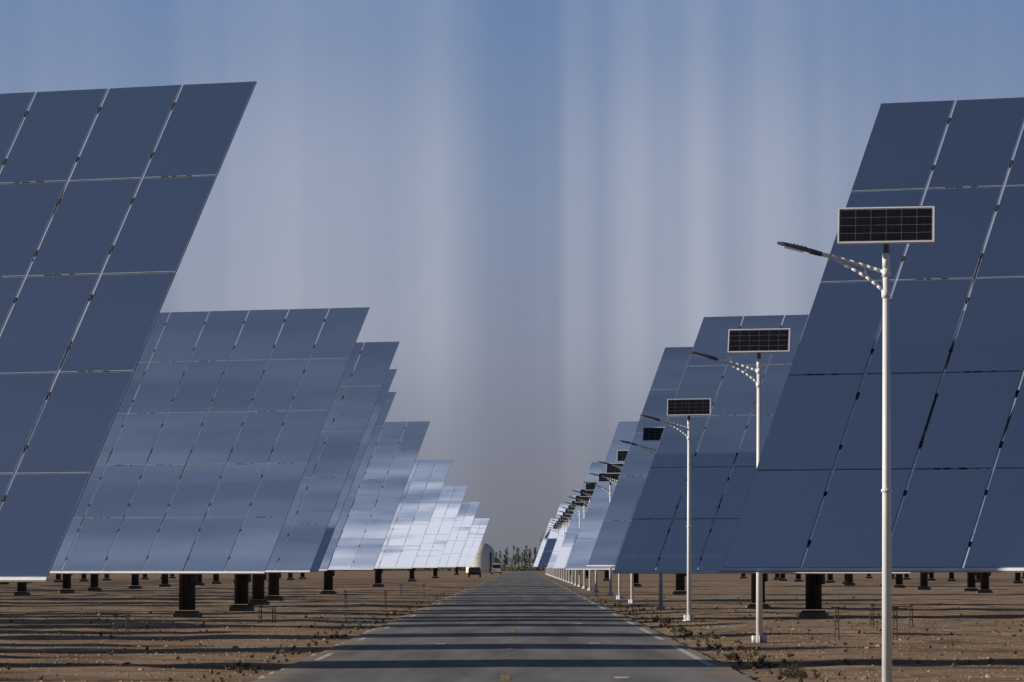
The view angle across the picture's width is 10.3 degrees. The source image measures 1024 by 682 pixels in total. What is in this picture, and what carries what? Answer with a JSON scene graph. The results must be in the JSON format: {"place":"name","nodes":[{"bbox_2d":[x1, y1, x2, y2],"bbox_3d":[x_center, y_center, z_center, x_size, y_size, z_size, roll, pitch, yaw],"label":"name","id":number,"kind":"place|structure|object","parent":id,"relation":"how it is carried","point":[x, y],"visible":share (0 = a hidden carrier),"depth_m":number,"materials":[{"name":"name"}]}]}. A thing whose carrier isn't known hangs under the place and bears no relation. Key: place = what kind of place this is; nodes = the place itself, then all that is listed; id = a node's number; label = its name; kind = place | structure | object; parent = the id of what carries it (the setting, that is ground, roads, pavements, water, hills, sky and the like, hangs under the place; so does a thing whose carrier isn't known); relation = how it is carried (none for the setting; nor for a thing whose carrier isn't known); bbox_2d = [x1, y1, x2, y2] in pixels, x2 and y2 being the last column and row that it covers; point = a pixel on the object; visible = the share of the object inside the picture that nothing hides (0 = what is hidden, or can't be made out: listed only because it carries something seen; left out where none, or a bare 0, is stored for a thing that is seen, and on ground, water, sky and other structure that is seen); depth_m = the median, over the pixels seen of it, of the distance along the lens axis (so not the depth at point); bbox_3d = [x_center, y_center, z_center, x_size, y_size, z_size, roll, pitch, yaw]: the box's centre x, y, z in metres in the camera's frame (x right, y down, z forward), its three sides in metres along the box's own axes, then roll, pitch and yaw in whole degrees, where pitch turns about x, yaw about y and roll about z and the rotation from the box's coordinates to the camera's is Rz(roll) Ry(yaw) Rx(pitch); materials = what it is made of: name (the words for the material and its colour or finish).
{"place":"outdoors","nodes":[
{"label":"outdoors","id":0,"kind":"place"},
{"bbox_2d":[251,570,758,681],"bbox_3d":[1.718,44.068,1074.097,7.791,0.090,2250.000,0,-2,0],"label":"road","id":1,"kind":"structure","parent":0,"point":[551,641],"depth_m":115.84,"materials":[{"name":"grey asphalt"}]},
{"bbox_2d":[317,579,714,680],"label":"road marking","id":2,"kind":"object","parent":1,"relation":"on","point":[508,660],"visible":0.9,"depth_m":119.39,"materials":[{"name":"white paint"}]},
{"bbox_2d":[0,567,1023,681],"bbox_3d":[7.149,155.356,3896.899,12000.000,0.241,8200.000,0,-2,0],"label":"ground","id":3,"kind":"structure","parent":0,"point":[115,595],"depth_m":170.00,"materials":[{"name":"brown gravel"}]},
{"bbox_2d":[0,402,45,508],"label":"heliostat","id":4,"kind":"object","parent":3,"relation":"on","point":[23,453],"depth_m":289.46,"materials":[{"name":"mirror"}]},
{"bbox_2d":[53,570,61,582],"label":"heliostat","id":5,"kind":"object","parent":3,"relation":"on","point":[58,578],"visible":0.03,"depth_m":569.10,"materials":[{"name":"metal"}]},
{"bbox_2d":[59,574,74,592],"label":"heliostat","id":6,"kind":"object","parent":3,"relation":"on","point":[66,583],"visible":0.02,"depth_m":350.08,"materials":[{"name":"metal"}]},
{"bbox_2d":[13,414,127,595],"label":"heliostat","id":7,"kind":"object","parent":3,"relation":"on","point":[21,586],"visible":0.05,"depth_m":316.04,"materials":[{"name":"metal"}]},
{"bbox_2d":[79,574,88,581],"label":"heliostat","id":8,"kind":"object","parent":3,"relation":"on","point":[83,578],"visible":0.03,"depth_m":601.14,"materials":[{"name":"metal"}]},
{"bbox_2d":[87,574,101,590],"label":"heliostat","id":9,"kind":"object","parent":3,"relation":"on","point":[93,580],"visible":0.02,"depth_m":378.06,"materials":[{"name":"metal"}]},
{"bbox_2d":[102,574,110,580],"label":"heliostat","id":10,"kind":"object","parent":3,"relation":"on","point":[106,575],"visible":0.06,"depth_m":636.62,"materials":[{"name":"metal"}]},
{"bbox_2d":[113,615,130,635],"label":"metal railing","id":11,"kind":"object","parent":3,"relation":"on","point":[126,620],"visible":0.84,"depth_m":139.84,"materials":[{"name":"metal"}]},
{"bbox_2d":[0,81,256,581],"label":"heliostat","id":12,"kind":"object","parent":3,"relation":"on","point":[95,361],"visible":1,"depth_m":97.22,"materials":[{"name":"mirror"}]},
{"bbox_2d":[128,574,141,588],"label":"heliostat","id":13,"kind":"object","parent":3,"relation":"on","point":[135,579],"visible":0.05,"depth_m":410.04,"materials":[{"name":"metal"}]},
{"bbox_2d":[141,574,148,579],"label":"heliostat","id":14,"kind":"object","parent":3,"relation":"on","point":[144,577],"visible":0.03,"depth_m":674.30,"materials":[{"name":"metal"}]},
{"bbox_2d":[159,574,170,586],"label":"heliostat","id":15,"kind":"object","parent":3,"relation":"on","point":[164,578],"visible":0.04,"depth_m":438.01,"materials":[{"name":"metal"}]},
{"bbox_2d":[198,574,204,585],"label":"heliostat","id":16,"kind":"object","parent":3,"relation":"on","point":[200,580],"visible":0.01,"depth_m":479.97,"materials":[{"name":"metal"}]},
{"bbox_2d":[49,307,369,617],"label":"heliostat","id":17,"kind":"object","parent":3,"relation":"on","point":[172,456],"visible":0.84,"depth_m":183.70,"materials":[{"name":"mirror"}]},
{"bbox_2d":[211,574,220,583],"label":"heliostat","id":18,"kind":"object","parent":3,"relation":"on","point":[215,577],"visible":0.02,"depth_m":514.94,"materials":[{"name":"metal"}]},
{"bbox_2d":[102,341,398,610],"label":"heliostat","id":19,"kind":"object","parent":3,"relation":"on","point":[328,472],"visible":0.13,"depth_m":210.81,"materials":[{"name":"mirror"}]},
{"bbox_2d":[258,606,275,622],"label":"metal railing","id":20,"kind":"object","parent":3,"relation":"on","point":[261,607],"visible":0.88,"depth_m":164.84,"materials":[{"name":"metal"}]},
{"bbox_2d":[286,573,294,579],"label":"heliostat","id":21,"kind":"object","parent":3,"relation":"on","point":[290,576],"visible":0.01,"depth_m":659.84,"materials":[{"name":"metal"}]},
{"bbox_2d":[299,573,305,578],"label":"heliostat","id":22,"kind":"object","parent":3,"relation":"on","point":[302,575],"visible":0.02,"depth_m":709.78,"materials":[{"name":"metal"}]},
{"bbox_2d":[247,369,396,604],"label":"heliostat","id":23,"kind":"object","parent":3,"relation":"on","point":[258,586],"visible":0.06,"depth_m":240.99,"materials":[{"name":"mirror"}]},
{"bbox_2d":[263,392,395,600],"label":"heliostat","id":24,"kind":"object","parent":3,"relation":"on","point":[273,583],"visible":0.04,"depth_m":272.86,"materials":[{"name":"mirror"}]},
{"bbox_2d":[344,590,386,608],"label":"metal railing","id":25,"kind":"object","parent":3,"relation":"on","point":[368,592],"visible":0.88,"depth_m":225.00,"materials":[{"name":"metal"}]},
{"bbox_2d":[320,421,429,593],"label":"heliostat","id":26,"kind":"object","parent":3,"relation":"on","point":[367,500],"visible":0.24,"depth_m":328.88,"materials":[{"name":"mirror"}]},
{"bbox_2d":[333,460,452,586],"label":"heliostat","id":27,"kind":"object","parent":3,"relation":"on","point":[413,496],"visible":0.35,"depth_m":448.91,"materials":[{"name":"metal"}]},
{"bbox_2d":[400,584,424,597],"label":"metal railing","id":28,"kind":"object","parent":3,"relation":"on","point":[413,585],"visible":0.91,"depth_m":299.72,"materials":[{"name":"metal"}]},
{"bbox_2d":[383,486,467,581],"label":"heliostat","id":29,"kind":"object","parent":3,"relation":"on","point":[438,531],"visible":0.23,"depth_m":596.71,"materials":[{"name":"metal"}]},
{"bbox_2d":[414,502,479,577],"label":"heliostat","id":30,"kind":"object","parent":3,"relation":"on","point":[458,541],"visible":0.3,"depth_m":750.51,"materials":[{"name":"metal"}]},
{"bbox_2d":[447,518,489,574],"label":"heliostat","id":31,"kind":"object","parent":3,"relation":"on","point":[469,545],"visible":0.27,"depth_m":1012.44,"materials":[{"name":"metal"}]},
{"bbox_2d":[468,567,480,576],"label":"parked car","id":32,"kind":"object","parent":3,"relation":"on","point":[474,570],"visible":1,"depth_m":807.37,"materials":[{"name":"paint"}]},
{"bbox_2d":[466,543,494,572],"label":"storage tank","id":33,"kind":"object","parent":3,"relation":"on","point":[484,560],"visible":0.54,"depth_m":1296.14,"materials":[{"name":"metal"}]},
{"bbox_2d":[491,564,501,574],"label":"white van","id":34,"kind":"object","parent":3,"relation":"on","point":[495,568],"visible":1,"depth_m":1036.78,"materials":[{"name":"paint"}]},
{"bbox_2d":[335,546,697,570],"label":"poplar trees","id":35,"kind":"object","parent":3,"relation":"on","point":[506,561],"visible":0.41,"depth_m":1750.03,"materials":[{"name":"green plant"}]},
{"bbox_2d":[533,518,571,574],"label":"heliostat","id":36,"kind":"object","parent":3,"relation":"on","point":[540,552],"visible":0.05,"depth_m":1010.55,"materials":[{"name":"metal"}]},
{"bbox_2d":[548,525,560,578],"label":"street lamp","id":37,"kind":"object","parent":3,"relation":"on","point":[558,577],"visible":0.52,"depth_m":728.00,"materials":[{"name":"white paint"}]},
{"bbox_2d":[549,523,560,578],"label":"street lamp","id":38,"kind":"object","parent":3,"relation":"on","point":[558,531],"visible":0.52,"depth_m":694.00,"materials":[{"name":"white metal"}]},
{"bbox_2d":[551,520,562,579],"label":"street lamp","id":39,"kind":"object","parent":3,"relation":"on","point":[560,529],"visible":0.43,"depth_m":659.78,"materials":[{"name":"white metal"}]},
{"bbox_2d":[552,518,568,580],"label":"street lamp","id":40,"kind":"object","parent":3,"relation":"on","point":[562,521],"visible":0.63,"depth_m":626.02,"materials":[{"name":"white metal"}]},
{"bbox_2d":[552,516,570,581],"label":"street lamp","id":41,"kind":"object","parent":3,"relation":"on","point":[566,519],"visible":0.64,"depth_m":591.74,"materials":[{"name":"white metal"}]},
{"bbox_2d":[554,513,571,582],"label":"street lamp","id":42,"kind":"object","parent":3,"relation":"on","point":[566,516],"visible":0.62,"depth_m":557.49,"materials":[{"name":"white metal"}]},
{"bbox_2d":[538,503,588,577],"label":"heliostat","id":43,"kind":"object","parent":3,"relation":"on","point":[548,549],"visible":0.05,"depth_m":756.40,"materials":[{"name":"metal"}]},
{"bbox_2d":[556,509,573,583],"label":"street lamp","id":44,"kind":"object","parent":3,"relation":"on","point":[570,512],"visible":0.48,"depth_m":523.51,"materials":[{"name":"white metal"}]},
{"bbox_2d":[559,505,577,584],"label":"street lamp","id":45,"kind":"object","parent":3,"relation":"on","point":[572,508],"visible":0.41,"depth_m":489.66,"materials":[{"name":"white metal"}]},
{"bbox_2d":[562,500,587,586],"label":"street lamp","id":46,"kind":"object","parent":3,"relation":"on","point":[582,505],"visible":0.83,"depth_m":456.32,"materials":[{"name":"white metal"}]},
{"bbox_2d":[565,495,588,588],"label":"street lamp","id":47,"kind":"object","parent":3,"relation":"on","point":[587,500],"visible":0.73,"depth_m":422.05,"materials":[{"name":"white metal"}]},
{"bbox_2d":[547,490,608,580],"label":"heliostat","id":48,"kind":"object","parent":3,"relation":"on","point":[556,549],"visible":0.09,"depth_m":625.03,"materials":[{"name":"metal"}]},
{"bbox_2d":[567,489,593,589],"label":"street lamp","id":49,"kind":"object","parent":3,"relation":"on","point":[584,495],"visible":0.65,"depth_m":387.85,"materials":[{"name":"white metal"}]},
{"bbox_2d":[572,482,598,592],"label":"street lamp","id":50,"kind":"object","parent":3,"relation":"on","point":[589,487],"visible":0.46,"depth_m":354.64,"materials":[{"name":"white metal"}]},
{"bbox_2d":[553,462,641,586],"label":"heliostat","id":51,"kind":"object","parent":3,"relation":"on","point":[567,547],"visible":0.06,"depth_m":457.62,"materials":[{"name":"metal"}]},
{"bbox_2d":[584,473,618,595],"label":"street lamp","id":52,"kind":"object","parent":3,"relation":"on","point":[603,479],"visible":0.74,"depth_m":319.86,"materials":[{"name":"white metal"}]},
{"bbox_2d":[590,463,623,598],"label":"street lamp","id":53,"kind":"object","parent":3,"relation":"on","point":[610,469],"visible":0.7,"depth_m":289.90,"materials":[{"name":"white metal"}]},
{"bbox_2d":[598,450,635,602],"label":"street lamp","id":54,"kind":"object","parent":3,"relation":"on","point":[621,455],"visible":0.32,"depth_m":256.88,"materials":[{"name":"white metal"}]},
{"bbox_2d":[565,421,698,594],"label":"heliostat","id":55,"kind":"object","parent":3,"relation":"on","point":[587,536],"visible":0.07,"depth_m":327.85,"materials":[{"name":"mirror"}]},
{"bbox_2d":[620,427,664,609],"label":"street lamp","id":56,"kind":"object","parent":3,"relation":"on","point":[652,433],"visible":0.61,"depth_m":213.97,"materials":[{"name":"grey metal"}]},
{"bbox_2d":[659,617,670,623],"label":"desert shrub","id":57,"kind":"object","parent":3,"relation":"on","point":[664,620],"visible":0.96,"depth_m":167.75,"materials":[{"name":"green plant"}]},
{"bbox_2d":[640,398,710,620],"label":"street lamp","id":58,"kind":"object","parent":3,"relation":"on","point":[689,407],"visible":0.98,"depth_m":177.54,"materials":[{"name":"white metal"}]},
{"bbox_2d":[586,347,770,607],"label":"heliostat","id":59,"kind":"object","parent":3,"relation":"on","point":[620,511],"visible":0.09,"depth_m":220.33,"materials":[{"name":"mirror"}]},
{"bbox_2d":[677,626,687,632],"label":"desert shrub","id":60,"kind":"object","parent":3,"relation":"on","point":[681,628],"visible":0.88,"depth_m":145.77,"materials":[{"name":"green plant"}]},
{"bbox_2d":[726,652,739,659],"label":"desert shrub","id":61,"kind":"object","parent":3,"relation":"on","point":[733,655],"visible":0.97,"depth_m":103.81,"materials":[{"name":"green plant"}]},
{"bbox_2d":[689,328,789,642],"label":"street lamp","id":62,"kind":"object","parent":3,"relation":"on","point":[760,341],"visible":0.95,"depth_m":125.01,"materials":[{"name":"white metal"}]},
{"bbox_2d":[773,574,779,579],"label":"heliostat","id":63,"kind":"object","parent":3,"relation":"on","point":[777,576],"visible":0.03,"depth_m":654.56,"materials":[{"name":"metal"}]},
{"bbox_2d":[778,574,786,580],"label":"heliostat","id":64,"kind":"object","parent":3,"relation":"on","point":[782,577],"visible":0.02,"depth_m":618.36,"materials":[{"name":"metal"}]},
{"bbox_2d":[612,311,964,617],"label":"heliostat","id":65,"kind":"object","parent":3,"relation":"on","point":[717,454],"visible":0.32,"depth_m":187.64,"materials":[{"name":"mirror"}]},
{"bbox_2d":[781,664,806,678],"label":"desert shrub","id":66,"kind":"object","parent":3,"relation":"on","point":[789,672],"visible":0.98,"depth_m":86.80,"materials":[{"name":"green plant"}]},
{"bbox_2d":[794,574,802,581],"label":"heliostat","id":67,"kind":"object","parent":3,"relation":"on","point":[798,576],"visible":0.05,"depth_m":583.51,"materials":[{"name":"metal"}]},
{"bbox_2d":[825,574,834,582],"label":"heliostat","id":68,"kind":"object","parent":3,"relation":"on","point":[829,576],"visible":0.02,"depth_m":551.09,"materials":[{"name":"metal"}]},
{"bbox_2d":[842,574,852,583],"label":"heliostat","id":69,"kind":"object","parent":3,"relation":"on","point":[845,577],"visible":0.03,"depth_m":518.78,"materials":[{"name":"metal"}]},
{"bbox_2d":[844,574,855,585],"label":"heliostat","id":70,"kind":"object","parent":3,"relation":"on","point":[849,577],"visible":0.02,"depth_m":487.73,"materials":[{"name":"metal"}]},
{"bbox_2d":[777,206,934,681],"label":"street lamp","id":71,"kind":"object","parent":3,"relation":"on","point":[885,226],"visible":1,"depth_m":80.01,"materials":[{"name":"white metal"}]},
{"bbox_2d":[834,607,897,640],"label":"metal railing","id":72,"kind":"object","parent":3,"relation":"on","point":[893,615],"visible":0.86,"depth_m":124.83,"materials":[{"name":"metal"}]},
{"bbox_2d":[720,97,1023,571],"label":"heliostat","id":73,"kind":"object","parent":3,"relation":"on","point":[959,425],"visible":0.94,"depth_m":100.33,"materials":[{"name":"mirror"}]},
{"bbox_2d":[869,604,913,626],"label":"metal railing","id":74,"kind":"object","parent":3,"relation":"on","point":[909,606],"visible":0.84,"depth_m":150.04,"materials":[{"name":"metal"}]},
{"bbox_2d":[893,574,905,587],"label":"heliostat","id":75,"kind":"object","parent":3,"relation":"on","point":[899,580],"visible":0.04,"depth_m":427.66,"materials":[{"name":"metal"}]},
{"bbox_2d":[903,574,910,579],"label":"heliostat","id":76,"kind":"object","parent":3,"relation":"on","point":[906,576],"visible":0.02,"depth_m":674.22,"materials":[{"name":"metal"}]},
{"bbox_2d":[917,572,930,589],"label":"heliostat","id":77,"kind":"object","parent":3,"relation":"on","point":[923,581],"visible":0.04,"depth_m":397.69,"materials":[{"name":"metal"}]},
{"bbox_2d":[928,572,935,580],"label":"heliostat","id":78,"kind":"object","parent":3,"relation":"on","point":[931,574],"visible":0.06,"depth_m":636.52,"materials":[{"name":"metal"}]},
{"bbox_2d":[947,572,955,580],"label":"heliostat","id":79,"kind":"object","parent":3,"relation":"on","point":[951,576],"visible":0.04,"depth_m":602.55,"materials":[{"name":"metal"}]},
{"bbox_2d":[964,572,978,590],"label":"heliostat","id":80,"kind":"object","parent":3,"relation":"on","point":[971,582],"visible":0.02,"depth_m":368.87,"materials":[{"name":"metal"}]},
{"bbox_2d":[976,572,979,581],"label":"heliostat","id":81,"kind":"object","parent":3,"relation":"on","point":[978,577],"visible":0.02,"depth_m":569.72,"materials":[{"name":"metal"}]},
{"bbox_2d":[962,433,1005,567],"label":"heliostat","id":82,"kind":"object","parent":3,"relation":"on","point":[982,504],"depth_m":318.90,"materials":[{"name":"mirror"}]},
{"bbox_2d":[977,572,992,592],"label":"heliostat","id":83,"kind":"object","parent":3,"relation":"on","point":[984,580],"visible":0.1,"depth_m":343.41,"materials":[{"name":"metal"}]},
{"bbox_2d":[1013,572,1022,583],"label":"heliostat","id":84,"kind":"object","parent":3,"relation":"on","point":[1018,577],"visible":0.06,"depth_m":536.37,"materials":[{"name":"metal"}]},
{"bbox_2d":[0,0,1023,566],"label":"sky","id":85,"kind":"structure","parent":0,"point":[537,200],"materials":[{"name":"blue"}]},
{"bbox_2d":[6,587,1023,681],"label":"dry grass","id":86,"kind":"structure","parent":0,"point":[689,633],"depth_m":123.14,"materials":[{"name":"brown plant"}]}
]}

